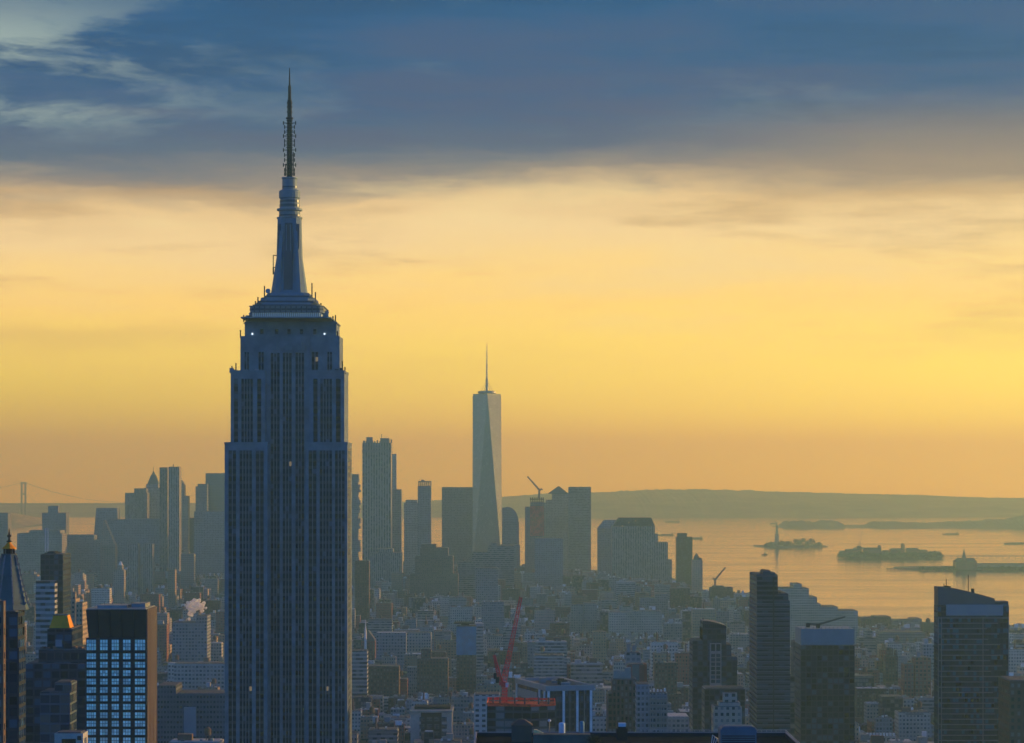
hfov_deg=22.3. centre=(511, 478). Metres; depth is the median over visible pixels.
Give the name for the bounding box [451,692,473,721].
stepped block
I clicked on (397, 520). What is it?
office tower
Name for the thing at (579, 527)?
office tower
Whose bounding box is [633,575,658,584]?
flat roofed block
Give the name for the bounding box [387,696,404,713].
stepped block
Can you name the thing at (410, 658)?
slim tower
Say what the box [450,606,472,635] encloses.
slim tower
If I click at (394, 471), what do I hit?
office tower
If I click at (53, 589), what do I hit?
glass tower
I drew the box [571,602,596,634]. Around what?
apartment block
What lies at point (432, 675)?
brick block
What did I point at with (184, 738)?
building
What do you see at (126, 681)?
window
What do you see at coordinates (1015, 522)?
shore
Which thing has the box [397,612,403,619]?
stepped block
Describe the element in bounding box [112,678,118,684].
window
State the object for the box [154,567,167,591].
stepped block
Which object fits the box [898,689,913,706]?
stepped block
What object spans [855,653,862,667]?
stepped block
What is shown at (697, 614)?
slim tower
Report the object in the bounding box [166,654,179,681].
stepped block
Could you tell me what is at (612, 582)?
stepped block
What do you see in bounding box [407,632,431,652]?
slab block
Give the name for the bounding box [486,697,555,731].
unfinished building
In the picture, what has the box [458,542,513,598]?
stepped block
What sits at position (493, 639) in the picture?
flat roofed block
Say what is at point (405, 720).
slim tower
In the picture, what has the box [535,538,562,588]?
dark block
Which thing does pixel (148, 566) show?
slim tower
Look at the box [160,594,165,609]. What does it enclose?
stepped block
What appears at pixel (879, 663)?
stepped block
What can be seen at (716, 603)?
stepped block
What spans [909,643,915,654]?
stepped block
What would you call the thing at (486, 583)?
office block
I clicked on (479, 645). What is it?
slim tower
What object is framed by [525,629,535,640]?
stepped block
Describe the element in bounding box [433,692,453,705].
stepped block
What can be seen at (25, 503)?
suspension bridge
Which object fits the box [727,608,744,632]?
stepped block
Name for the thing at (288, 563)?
skyscraper
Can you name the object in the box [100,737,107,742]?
window
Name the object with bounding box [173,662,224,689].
long block
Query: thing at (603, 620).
slim tower
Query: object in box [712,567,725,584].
tower crane
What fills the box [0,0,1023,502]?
sky
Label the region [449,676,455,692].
flat roofed block
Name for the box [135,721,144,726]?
window
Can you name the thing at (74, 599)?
apartment tower
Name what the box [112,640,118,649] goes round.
window
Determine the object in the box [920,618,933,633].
brick block
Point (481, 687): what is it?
slim tower
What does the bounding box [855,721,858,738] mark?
stepped block
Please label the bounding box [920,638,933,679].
stepped block
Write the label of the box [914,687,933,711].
stepped block
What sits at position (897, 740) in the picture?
stepped block
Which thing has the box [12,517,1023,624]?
water
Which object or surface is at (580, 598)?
slim tower
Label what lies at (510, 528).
round tower
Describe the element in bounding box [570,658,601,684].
slim tower
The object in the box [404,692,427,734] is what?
stepped block
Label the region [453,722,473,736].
stepped block
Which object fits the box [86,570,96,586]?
stepped block
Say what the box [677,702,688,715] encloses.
slim tower
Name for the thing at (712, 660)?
setback tower
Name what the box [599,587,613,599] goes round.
slim tower
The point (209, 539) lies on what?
office block
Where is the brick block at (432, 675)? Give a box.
[417,648,448,695]
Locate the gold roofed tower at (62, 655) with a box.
[26,614,85,742]
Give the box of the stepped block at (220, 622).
[214,610,224,633]
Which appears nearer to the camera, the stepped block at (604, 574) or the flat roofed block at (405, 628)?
the flat roofed block at (405, 628)
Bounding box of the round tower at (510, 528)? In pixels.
[502,507,518,543]
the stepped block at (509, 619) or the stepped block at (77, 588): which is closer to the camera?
the stepped block at (509, 619)
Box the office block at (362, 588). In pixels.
[355,560,369,621]
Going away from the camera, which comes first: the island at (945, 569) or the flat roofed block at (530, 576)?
the flat roofed block at (530, 576)
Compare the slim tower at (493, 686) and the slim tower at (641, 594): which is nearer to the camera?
the slim tower at (493, 686)
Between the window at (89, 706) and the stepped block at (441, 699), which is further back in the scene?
the stepped block at (441, 699)
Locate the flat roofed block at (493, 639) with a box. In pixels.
[484,628,502,649]
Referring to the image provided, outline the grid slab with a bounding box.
[608,610,661,635]
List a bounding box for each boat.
[658,533,673,535]
[942,532,958,534]
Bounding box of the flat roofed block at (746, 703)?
[745,691,748,713]
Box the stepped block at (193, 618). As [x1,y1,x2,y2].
[187,612,200,620]
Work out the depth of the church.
2900.00 m
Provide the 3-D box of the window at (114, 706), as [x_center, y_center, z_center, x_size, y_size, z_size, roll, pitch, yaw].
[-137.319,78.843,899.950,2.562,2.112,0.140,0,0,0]
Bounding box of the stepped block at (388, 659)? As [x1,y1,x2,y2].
[382,652,395,663]
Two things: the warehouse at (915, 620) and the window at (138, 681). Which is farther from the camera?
the warehouse at (915, 620)
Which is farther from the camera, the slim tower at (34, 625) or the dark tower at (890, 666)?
the slim tower at (34, 625)
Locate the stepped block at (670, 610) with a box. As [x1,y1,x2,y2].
[662,605,675,623]
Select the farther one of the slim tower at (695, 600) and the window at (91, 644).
the slim tower at (695, 600)
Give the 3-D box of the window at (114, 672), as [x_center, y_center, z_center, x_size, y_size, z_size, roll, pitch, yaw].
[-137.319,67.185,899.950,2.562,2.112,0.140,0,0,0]
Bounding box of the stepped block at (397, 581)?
[391,567,405,598]
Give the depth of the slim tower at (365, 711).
2147.98 m
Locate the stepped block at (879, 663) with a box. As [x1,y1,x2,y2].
[874,649,884,672]
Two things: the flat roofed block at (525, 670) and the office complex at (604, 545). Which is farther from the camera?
the office complex at (604, 545)
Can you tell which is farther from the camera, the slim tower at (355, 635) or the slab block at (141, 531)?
the slab block at (141, 531)
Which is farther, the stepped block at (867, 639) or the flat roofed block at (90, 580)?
the flat roofed block at (90, 580)
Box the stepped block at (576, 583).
[570,570,585,589]
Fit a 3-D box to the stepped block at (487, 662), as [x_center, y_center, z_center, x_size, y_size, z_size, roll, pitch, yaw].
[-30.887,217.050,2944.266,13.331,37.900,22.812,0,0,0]
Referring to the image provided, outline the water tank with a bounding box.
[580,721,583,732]
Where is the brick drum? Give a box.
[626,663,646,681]
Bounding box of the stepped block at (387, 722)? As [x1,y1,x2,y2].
[368,716,394,742]
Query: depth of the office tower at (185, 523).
5700.13 m
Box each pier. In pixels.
[886,568,917,569]
[1004,542,1023,543]
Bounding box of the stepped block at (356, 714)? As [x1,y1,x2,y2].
[352,699,361,734]
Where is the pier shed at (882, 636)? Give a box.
[876,630,924,652]
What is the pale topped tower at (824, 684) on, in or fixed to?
on the city ground
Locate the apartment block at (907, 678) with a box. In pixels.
[901,656,913,697]
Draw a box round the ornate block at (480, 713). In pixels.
[474,692,499,737]
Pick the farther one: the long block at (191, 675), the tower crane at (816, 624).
the long block at (191, 675)
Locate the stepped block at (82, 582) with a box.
[79,576,88,592]
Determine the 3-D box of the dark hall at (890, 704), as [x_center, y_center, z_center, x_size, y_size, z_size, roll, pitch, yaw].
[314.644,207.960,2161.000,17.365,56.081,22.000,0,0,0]
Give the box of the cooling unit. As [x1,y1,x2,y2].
[718,724,756,742]
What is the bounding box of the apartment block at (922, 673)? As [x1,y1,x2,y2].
[912,651,930,695]
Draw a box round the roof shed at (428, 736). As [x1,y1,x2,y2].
[424,730,433,742]
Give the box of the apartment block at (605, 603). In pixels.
[601,599,616,610]
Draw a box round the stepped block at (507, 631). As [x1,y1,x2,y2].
[502,620,517,649]
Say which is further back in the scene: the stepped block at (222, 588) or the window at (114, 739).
the stepped block at (222, 588)
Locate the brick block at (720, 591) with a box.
[709,585,732,601]
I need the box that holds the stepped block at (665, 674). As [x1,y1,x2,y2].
[654,652,681,712]
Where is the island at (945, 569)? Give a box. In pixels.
[894,566,1023,570]
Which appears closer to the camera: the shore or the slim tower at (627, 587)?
the slim tower at (627, 587)
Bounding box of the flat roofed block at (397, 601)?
[394,598,403,606]
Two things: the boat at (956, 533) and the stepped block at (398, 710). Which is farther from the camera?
the boat at (956, 533)
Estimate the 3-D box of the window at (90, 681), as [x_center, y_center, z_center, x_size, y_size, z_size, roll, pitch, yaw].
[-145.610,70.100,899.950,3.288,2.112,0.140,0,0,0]
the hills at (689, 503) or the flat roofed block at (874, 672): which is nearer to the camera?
the flat roofed block at (874, 672)
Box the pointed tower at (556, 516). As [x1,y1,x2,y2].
[544,486,567,568]
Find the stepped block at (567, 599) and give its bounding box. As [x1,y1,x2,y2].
[564,591,570,605]
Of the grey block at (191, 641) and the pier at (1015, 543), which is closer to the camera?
the grey block at (191, 641)
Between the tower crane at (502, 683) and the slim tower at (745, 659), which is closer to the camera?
the tower crane at (502, 683)
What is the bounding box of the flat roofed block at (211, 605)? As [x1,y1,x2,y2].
[201,595,220,613]
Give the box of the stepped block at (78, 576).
[71,569,87,588]
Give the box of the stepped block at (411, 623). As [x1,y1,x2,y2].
[405,613,416,628]
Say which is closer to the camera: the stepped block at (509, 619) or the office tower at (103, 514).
the stepped block at (509, 619)
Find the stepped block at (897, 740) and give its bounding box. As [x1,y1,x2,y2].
[888,738,910,742]
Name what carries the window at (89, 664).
in the hotel tower at (121, 672)
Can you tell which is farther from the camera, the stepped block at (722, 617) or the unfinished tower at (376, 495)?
the unfinished tower at (376, 495)
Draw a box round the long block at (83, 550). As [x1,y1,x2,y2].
[67,534,100,573]
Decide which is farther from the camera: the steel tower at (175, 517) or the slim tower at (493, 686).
the steel tower at (175, 517)
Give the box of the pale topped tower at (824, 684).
[795,626,854,742]
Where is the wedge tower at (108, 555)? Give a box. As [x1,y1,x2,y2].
[100,520,116,585]
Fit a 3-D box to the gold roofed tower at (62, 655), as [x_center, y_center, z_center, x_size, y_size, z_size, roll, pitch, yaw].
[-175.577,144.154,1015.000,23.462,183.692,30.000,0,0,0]
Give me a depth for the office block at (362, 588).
3600.00 m
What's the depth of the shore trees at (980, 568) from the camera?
6754.81 m
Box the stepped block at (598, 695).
[592,684,604,704]
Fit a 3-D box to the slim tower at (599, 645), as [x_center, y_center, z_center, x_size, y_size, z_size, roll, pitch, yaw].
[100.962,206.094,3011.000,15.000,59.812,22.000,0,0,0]
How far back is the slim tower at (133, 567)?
4700.00 m
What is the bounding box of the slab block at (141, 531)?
[108,518,158,566]
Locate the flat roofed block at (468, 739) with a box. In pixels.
[453,727,473,742]
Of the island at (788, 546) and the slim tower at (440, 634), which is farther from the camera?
the island at (788, 546)
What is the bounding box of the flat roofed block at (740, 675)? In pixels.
[737,672,743,686]
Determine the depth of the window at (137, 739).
899.83 m
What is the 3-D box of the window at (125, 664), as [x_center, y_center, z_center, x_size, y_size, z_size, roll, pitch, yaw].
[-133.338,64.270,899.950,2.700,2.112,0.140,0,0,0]
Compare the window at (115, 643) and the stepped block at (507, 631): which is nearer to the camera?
the window at (115, 643)
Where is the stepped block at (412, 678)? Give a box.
[407,656,420,697]
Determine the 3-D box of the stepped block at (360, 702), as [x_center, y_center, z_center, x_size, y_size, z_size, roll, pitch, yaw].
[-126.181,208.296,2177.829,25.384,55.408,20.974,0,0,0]
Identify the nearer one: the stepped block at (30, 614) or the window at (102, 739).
the window at (102, 739)
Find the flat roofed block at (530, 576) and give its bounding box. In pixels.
[523,572,534,582]
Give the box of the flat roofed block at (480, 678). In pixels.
[476,670,487,686]
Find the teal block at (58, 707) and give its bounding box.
[40,680,76,742]
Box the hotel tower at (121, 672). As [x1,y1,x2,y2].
[86,601,156,742]
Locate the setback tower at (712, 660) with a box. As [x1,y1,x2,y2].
[689,618,736,731]
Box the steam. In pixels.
[184,598,206,620]
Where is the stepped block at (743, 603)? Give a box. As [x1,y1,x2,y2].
[737,598,747,607]
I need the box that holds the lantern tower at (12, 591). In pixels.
[0,529,28,742]
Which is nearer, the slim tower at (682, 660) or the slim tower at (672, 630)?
the slim tower at (682, 660)
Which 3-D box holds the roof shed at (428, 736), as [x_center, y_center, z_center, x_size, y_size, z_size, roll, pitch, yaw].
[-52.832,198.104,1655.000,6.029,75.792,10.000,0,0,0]
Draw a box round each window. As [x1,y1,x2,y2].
[55,640,61,646]
[87,640,95,649]
[87,653,95,658]
[87,662,95,667]
[87,670,95,675]
[87,678,95,684]
[87,687,95,692]
[87,695,95,700]
[87,704,95,709]
[87,712,95,717]
[87,721,95,726]
[87,729,95,734]
[88,737,95,742]
[100,640,107,649]
[100,653,107,658]
[100,662,107,667]
[100,670,107,675]
[100,678,107,684]
[100,687,107,692]
[100,695,107,700]
[100,704,107,709]
[100,712,107,717]
[100,721,107,726]
[100,729,107,734]
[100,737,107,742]
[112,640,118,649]
[112,653,118,658]
[112,662,118,667]
[112,670,118,675]
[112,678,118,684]
[112,687,118,692]
[112,695,118,700]
[112,704,118,709]
[112,712,118,717]
[112,721,118,726]
[112,729,118,734]
[112,737,118,742]
[123,640,130,649]
[123,653,130,658]
[123,662,130,667]
[123,670,130,675]
[123,678,130,684]
[123,687,130,692]
[123,695,130,700]
[123,704,130,709]
[123,712,130,717]
[123,721,130,726]
[123,729,130,734]
[123,737,130,742]
[135,640,144,649]
[135,653,144,658]
[135,662,144,667]
[135,670,144,675]
[135,678,144,684]
[135,687,144,692]
[135,695,144,700]
[135,704,144,709]
[135,712,144,717]
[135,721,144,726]
[135,729,144,734]
[135,737,144,742]
[419,717,424,721]
[419,724,424,728]
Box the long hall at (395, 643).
[376,632,406,668]
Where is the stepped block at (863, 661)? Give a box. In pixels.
[857,651,871,667]
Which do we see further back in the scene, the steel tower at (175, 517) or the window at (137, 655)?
the steel tower at (175, 517)
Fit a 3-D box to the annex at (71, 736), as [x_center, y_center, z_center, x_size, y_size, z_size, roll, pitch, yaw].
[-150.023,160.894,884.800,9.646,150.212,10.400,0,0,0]
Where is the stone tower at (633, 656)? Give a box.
[625,643,640,666]
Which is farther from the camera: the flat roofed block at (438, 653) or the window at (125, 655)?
the flat roofed block at (438, 653)
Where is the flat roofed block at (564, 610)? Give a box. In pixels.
[555,602,570,616]
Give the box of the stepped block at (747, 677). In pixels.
[745,672,748,685]
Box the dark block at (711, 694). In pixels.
[702,685,744,731]
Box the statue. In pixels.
[771,520,781,545]
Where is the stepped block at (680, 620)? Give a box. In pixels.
[675,604,687,622]
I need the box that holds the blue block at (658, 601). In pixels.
[639,593,667,616]
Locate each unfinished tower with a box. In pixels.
[362,434,391,559]
[454,622,475,692]
[525,497,543,572]
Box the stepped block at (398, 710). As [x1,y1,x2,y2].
[385,697,409,714]
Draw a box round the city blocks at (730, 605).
[15,550,1023,742]
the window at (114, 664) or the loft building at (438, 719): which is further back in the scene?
the loft building at (438, 719)
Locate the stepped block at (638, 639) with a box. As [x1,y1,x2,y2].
[633,632,646,648]
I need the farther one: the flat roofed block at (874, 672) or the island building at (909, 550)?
the island building at (909, 550)
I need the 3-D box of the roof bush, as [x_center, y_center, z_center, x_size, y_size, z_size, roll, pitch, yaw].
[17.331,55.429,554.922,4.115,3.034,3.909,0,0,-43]
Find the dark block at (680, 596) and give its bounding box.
[670,587,689,608]
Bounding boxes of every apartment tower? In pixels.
[71,592,79,624]
[76,601,86,644]
[352,474,360,587]
[675,533,691,584]
[691,553,702,591]
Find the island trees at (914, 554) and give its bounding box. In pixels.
[836,550,943,557]
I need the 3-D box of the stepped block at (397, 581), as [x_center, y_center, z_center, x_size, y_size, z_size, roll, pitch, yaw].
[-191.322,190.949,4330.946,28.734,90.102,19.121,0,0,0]
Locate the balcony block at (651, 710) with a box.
[635,682,667,731]
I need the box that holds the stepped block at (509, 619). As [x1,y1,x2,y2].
[505,612,522,639]
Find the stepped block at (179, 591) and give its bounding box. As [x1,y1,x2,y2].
[177,586,183,603]
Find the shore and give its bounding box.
[773,515,1023,527]
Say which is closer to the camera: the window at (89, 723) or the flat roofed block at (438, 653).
the window at (89, 723)
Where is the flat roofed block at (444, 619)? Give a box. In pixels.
[439,613,447,628]
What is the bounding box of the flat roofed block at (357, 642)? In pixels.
[353,636,361,648]
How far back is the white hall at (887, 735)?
1900.00 m
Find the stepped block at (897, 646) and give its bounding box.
[884,635,906,677]
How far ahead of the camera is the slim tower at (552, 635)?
2841.78 m
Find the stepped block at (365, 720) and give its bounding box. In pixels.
[359,706,375,742]
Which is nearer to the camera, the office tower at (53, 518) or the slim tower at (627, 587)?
the slim tower at (627, 587)
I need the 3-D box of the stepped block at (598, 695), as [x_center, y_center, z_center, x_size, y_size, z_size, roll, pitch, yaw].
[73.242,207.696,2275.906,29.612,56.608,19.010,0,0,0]
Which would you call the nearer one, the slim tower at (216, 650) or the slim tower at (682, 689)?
the slim tower at (682, 689)
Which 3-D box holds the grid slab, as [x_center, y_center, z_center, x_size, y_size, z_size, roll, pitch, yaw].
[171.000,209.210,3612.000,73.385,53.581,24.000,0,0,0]
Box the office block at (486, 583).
[475,567,497,604]
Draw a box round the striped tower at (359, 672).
[352,649,367,698]
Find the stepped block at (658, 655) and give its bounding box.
[653,644,670,679]
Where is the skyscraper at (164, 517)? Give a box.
[159,467,168,570]
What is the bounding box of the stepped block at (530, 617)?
[519,610,533,620]
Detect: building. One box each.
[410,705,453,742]
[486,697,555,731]
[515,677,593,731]
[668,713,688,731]
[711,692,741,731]
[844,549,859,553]
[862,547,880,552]
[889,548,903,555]
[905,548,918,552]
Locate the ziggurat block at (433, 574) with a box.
[410,544,458,601]
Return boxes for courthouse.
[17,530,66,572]
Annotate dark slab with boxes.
[442,487,471,563]
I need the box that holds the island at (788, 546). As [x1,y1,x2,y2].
[753,545,827,546]
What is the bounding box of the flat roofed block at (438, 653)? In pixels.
[419,644,445,656]
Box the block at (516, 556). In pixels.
[501,544,519,571]
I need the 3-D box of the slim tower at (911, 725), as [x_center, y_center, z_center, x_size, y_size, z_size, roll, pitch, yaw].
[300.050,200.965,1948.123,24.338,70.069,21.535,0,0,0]
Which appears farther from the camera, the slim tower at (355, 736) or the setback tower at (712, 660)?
the slim tower at (355, 736)
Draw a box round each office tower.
[0,513,11,555]
[42,506,68,533]
[94,508,119,538]
[125,488,148,518]
[168,569,176,607]
[181,480,189,551]
[190,518,193,552]
[392,454,396,488]
[392,489,401,551]
[404,500,417,574]
[418,480,431,554]
[568,487,590,571]
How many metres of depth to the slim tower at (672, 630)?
3245.93 m
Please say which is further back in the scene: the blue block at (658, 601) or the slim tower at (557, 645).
the blue block at (658, 601)
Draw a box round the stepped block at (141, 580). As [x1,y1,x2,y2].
[140,568,142,593]
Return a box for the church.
[361,622,375,659]
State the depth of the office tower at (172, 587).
4200.00 m
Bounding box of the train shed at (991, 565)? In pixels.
[977,563,1023,567]
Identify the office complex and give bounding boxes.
[597,520,615,574]
[611,517,671,581]
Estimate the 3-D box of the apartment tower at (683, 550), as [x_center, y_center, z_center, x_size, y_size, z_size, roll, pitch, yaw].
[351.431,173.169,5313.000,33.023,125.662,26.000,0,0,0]
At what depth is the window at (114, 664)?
899.83 m
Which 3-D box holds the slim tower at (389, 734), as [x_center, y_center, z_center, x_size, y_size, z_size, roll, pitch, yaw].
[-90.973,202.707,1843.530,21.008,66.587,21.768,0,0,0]
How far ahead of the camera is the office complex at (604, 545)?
5100.00 m
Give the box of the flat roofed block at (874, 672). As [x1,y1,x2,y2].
[855,663,879,682]
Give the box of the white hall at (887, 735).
[862,732,895,741]
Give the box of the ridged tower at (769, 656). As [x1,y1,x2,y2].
[749,569,789,733]
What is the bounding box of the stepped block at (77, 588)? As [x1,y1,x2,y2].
[73,584,83,598]
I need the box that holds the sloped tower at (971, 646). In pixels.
[934,575,1008,742]
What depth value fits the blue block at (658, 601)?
3950.13 m
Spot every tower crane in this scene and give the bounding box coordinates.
[493,596,521,702]
[527,477,542,497]
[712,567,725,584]
[806,616,844,627]
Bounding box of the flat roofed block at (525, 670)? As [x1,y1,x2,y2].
[501,663,533,677]
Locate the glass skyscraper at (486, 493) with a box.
[472,352,501,550]
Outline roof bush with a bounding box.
[584,735,601,742]
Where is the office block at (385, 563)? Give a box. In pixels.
[370,548,402,587]
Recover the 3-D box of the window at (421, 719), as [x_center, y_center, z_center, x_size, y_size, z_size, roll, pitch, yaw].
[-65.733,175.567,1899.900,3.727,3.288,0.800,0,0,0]
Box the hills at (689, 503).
[0,489,1023,516]
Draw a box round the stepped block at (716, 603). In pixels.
[706,596,723,610]
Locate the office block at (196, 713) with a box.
[157,682,224,742]
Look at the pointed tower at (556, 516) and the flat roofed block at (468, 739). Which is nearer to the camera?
the flat roofed block at (468, 739)
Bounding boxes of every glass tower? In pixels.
[36,528,70,658]
[195,484,208,510]
[205,473,224,510]
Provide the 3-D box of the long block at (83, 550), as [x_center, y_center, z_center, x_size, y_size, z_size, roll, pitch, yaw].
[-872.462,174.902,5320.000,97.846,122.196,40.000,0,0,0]
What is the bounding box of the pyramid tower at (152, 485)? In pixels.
[146,467,158,517]
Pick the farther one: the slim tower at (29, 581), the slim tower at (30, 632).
the slim tower at (29, 581)
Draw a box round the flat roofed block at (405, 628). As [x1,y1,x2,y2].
[394,625,418,631]
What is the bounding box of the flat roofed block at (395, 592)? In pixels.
[381,586,397,598]
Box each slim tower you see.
[22,571,38,592]
[27,623,33,644]
[33,624,35,651]
[91,585,111,606]
[113,561,125,603]
[127,543,139,595]
[139,589,159,611]
[143,543,153,593]
[157,607,168,623]
[157,621,168,661]
[157,663,167,683]
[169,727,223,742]
[184,592,200,612]
[205,574,218,595]
[211,635,222,660]
[352,608,354,632]
[352,627,363,639]
[352,731,358,742]
[359,617,372,632]
[360,702,378,720]
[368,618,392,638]
[368,718,398,742]
[370,589,373,608]
[376,597,391,617]
[383,589,393,606]
[390,716,409,725]
[404,652,420,671]
[412,592,426,613]
[416,620,433,650]
[417,605,432,619]
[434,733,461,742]
[435,630,451,650]
[440,591,454,614]
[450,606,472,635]
[457,616,483,674]
[472,603,481,617]
[477,680,489,691]
[482,600,503,633]
[487,678,511,700]
[502,584,519,602]
[504,604,510,625]
[520,592,532,605]
[522,634,534,662]
[527,635,543,668]
[530,581,542,597]
[534,606,554,632]
[534,646,563,677]
[535,637,566,677]
[545,629,569,650]
[550,616,569,635]
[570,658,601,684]
[571,592,587,603]
[582,585,596,601]
[586,580,599,588]
[592,631,605,662]
[593,710,605,731]
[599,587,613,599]
[600,610,609,632]
[611,635,622,650]
[613,660,643,670]
[616,576,634,605]
[619,600,632,610]
[635,588,648,609]
[636,584,650,596]
[650,632,677,676]
[654,580,670,600]
[663,619,681,641]
[665,612,678,621]
[675,643,688,684]
[677,682,688,704]
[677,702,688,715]
[682,607,691,640]
[690,594,701,607]
[691,603,715,637]
[729,633,748,651]
[743,654,748,665]
[744,607,748,625]
[855,667,873,686]
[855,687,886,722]
[855,734,870,742]
[864,693,877,722]
[895,700,930,740]
[1009,638,1023,647]
[1009,640,1023,675]
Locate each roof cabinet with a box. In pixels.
[559,722,564,732]
[616,723,626,739]
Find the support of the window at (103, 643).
in the hotel tower at (121, 672)
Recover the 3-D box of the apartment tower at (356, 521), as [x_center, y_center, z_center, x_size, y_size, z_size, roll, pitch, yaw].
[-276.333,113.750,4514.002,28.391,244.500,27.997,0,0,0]
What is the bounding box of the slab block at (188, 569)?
[181,553,195,587]
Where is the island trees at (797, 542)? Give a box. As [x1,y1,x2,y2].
[764,538,822,546]
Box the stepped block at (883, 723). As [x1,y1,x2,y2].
[874,707,892,733]
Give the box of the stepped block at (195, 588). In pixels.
[191,582,206,599]
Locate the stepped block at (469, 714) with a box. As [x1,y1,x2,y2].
[463,702,473,721]
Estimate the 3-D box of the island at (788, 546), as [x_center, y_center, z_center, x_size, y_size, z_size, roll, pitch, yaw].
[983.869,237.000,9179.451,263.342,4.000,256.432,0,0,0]
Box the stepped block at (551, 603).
[545,591,557,608]
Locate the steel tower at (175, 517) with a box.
[169,464,180,570]
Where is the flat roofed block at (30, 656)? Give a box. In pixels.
[26,652,35,662]
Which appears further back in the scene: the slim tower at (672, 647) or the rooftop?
the slim tower at (672, 647)
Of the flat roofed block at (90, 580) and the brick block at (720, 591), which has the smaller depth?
the brick block at (720, 591)
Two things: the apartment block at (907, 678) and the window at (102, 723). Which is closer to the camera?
the window at (102, 723)
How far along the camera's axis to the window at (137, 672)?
899.83 m
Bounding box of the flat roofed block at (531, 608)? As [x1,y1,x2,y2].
[525,604,539,614]
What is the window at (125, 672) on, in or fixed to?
in the hotel tower at (121, 672)
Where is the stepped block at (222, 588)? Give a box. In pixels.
[220,579,224,592]
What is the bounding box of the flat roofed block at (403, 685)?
[400,670,407,700]
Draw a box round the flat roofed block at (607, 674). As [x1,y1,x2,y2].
[602,663,612,680]
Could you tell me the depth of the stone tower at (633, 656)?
1640.00 m
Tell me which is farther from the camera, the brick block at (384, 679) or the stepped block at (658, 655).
the brick block at (384, 679)
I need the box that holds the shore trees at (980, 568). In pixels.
[918,566,1023,570]
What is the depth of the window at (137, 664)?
899.83 m
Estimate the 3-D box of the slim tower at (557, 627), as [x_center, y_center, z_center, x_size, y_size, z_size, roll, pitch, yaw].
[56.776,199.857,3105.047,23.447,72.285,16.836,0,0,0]
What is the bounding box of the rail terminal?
[953,550,976,568]
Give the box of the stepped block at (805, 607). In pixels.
[778,582,857,643]
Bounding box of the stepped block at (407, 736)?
[405,727,409,742]
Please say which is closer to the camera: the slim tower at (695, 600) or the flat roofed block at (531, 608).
the flat roofed block at (531, 608)
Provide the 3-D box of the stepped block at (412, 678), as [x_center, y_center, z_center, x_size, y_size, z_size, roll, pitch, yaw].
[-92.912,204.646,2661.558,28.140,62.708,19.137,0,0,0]
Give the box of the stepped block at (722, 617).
[716,608,728,630]
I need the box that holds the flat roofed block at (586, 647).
[573,642,591,654]
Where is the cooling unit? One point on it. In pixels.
(736, 733)
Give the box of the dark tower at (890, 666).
[883,647,897,684]
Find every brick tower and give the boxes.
[0,599,5,742]
[606,667,635,731]
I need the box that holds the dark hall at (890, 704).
[878,694,902,718]
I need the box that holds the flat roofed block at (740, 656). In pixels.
[737,646,748,662]
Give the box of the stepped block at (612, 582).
[609,573,617,598]
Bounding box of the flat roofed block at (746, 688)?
[744,686,748,698]
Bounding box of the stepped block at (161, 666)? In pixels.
[157,648,166,672]
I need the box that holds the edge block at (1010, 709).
[998,676,1023,742]
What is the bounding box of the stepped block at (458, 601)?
[448,592,466,624]
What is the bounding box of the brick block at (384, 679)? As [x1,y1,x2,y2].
[368,664,399,695]
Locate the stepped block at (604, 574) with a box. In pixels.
[596,571,607,581]
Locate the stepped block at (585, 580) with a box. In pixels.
[582,577,592,588]
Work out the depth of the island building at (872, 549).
7846.52 m
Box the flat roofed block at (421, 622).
[418,615,439,625]
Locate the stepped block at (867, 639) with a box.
[857,629,875,652]
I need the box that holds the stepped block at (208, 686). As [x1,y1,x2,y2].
[203,678,219,689]
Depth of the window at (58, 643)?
1001.87 m
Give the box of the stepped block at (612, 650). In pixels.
[607,639,618,659]
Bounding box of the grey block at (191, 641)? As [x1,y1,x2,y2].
[172,614,210,661]
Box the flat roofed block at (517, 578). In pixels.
[514,568,520,589]
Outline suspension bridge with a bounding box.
[0,482,194,514]
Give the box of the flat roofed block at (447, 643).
[436,635,455,676]
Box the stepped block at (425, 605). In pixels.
[423,597,434,615]
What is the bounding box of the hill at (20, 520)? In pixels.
[12,513,41,526]
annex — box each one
[54,730,87,742]
[790,640,794,738]
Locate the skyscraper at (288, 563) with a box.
[224,68,351,742]
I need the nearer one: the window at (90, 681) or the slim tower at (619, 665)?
the window at (90, 681)
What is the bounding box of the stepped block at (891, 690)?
[886,687,893,693]
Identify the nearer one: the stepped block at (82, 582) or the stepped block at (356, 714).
the stepped block at (356, 714)
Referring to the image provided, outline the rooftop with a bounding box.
[474,719,797,742]
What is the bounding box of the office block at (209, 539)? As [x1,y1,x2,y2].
[194,511,224,575]
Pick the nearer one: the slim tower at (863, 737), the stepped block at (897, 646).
the slim tower at (863, 737)
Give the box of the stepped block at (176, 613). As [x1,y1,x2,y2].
[170,606,182,622]
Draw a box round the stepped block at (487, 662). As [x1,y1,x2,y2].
[484,655,490,668]
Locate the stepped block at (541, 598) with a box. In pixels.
[537,587,546,605]
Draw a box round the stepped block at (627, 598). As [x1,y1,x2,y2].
[622,595,633,605]
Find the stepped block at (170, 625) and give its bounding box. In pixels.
[169,618,171,632]
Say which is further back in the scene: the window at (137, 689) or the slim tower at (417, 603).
the slim tower at (417, 603)
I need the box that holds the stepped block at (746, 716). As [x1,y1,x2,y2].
[745,708,748,723]
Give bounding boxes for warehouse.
[858,615,890,626]
[891,617,921,626]
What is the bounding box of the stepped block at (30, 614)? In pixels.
[25,603,35,623]
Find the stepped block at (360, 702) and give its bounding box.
[353,695,371,708]
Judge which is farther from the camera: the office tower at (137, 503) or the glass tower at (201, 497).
the office tower at (137, 503)
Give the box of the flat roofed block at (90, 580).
[71,573,93,589]

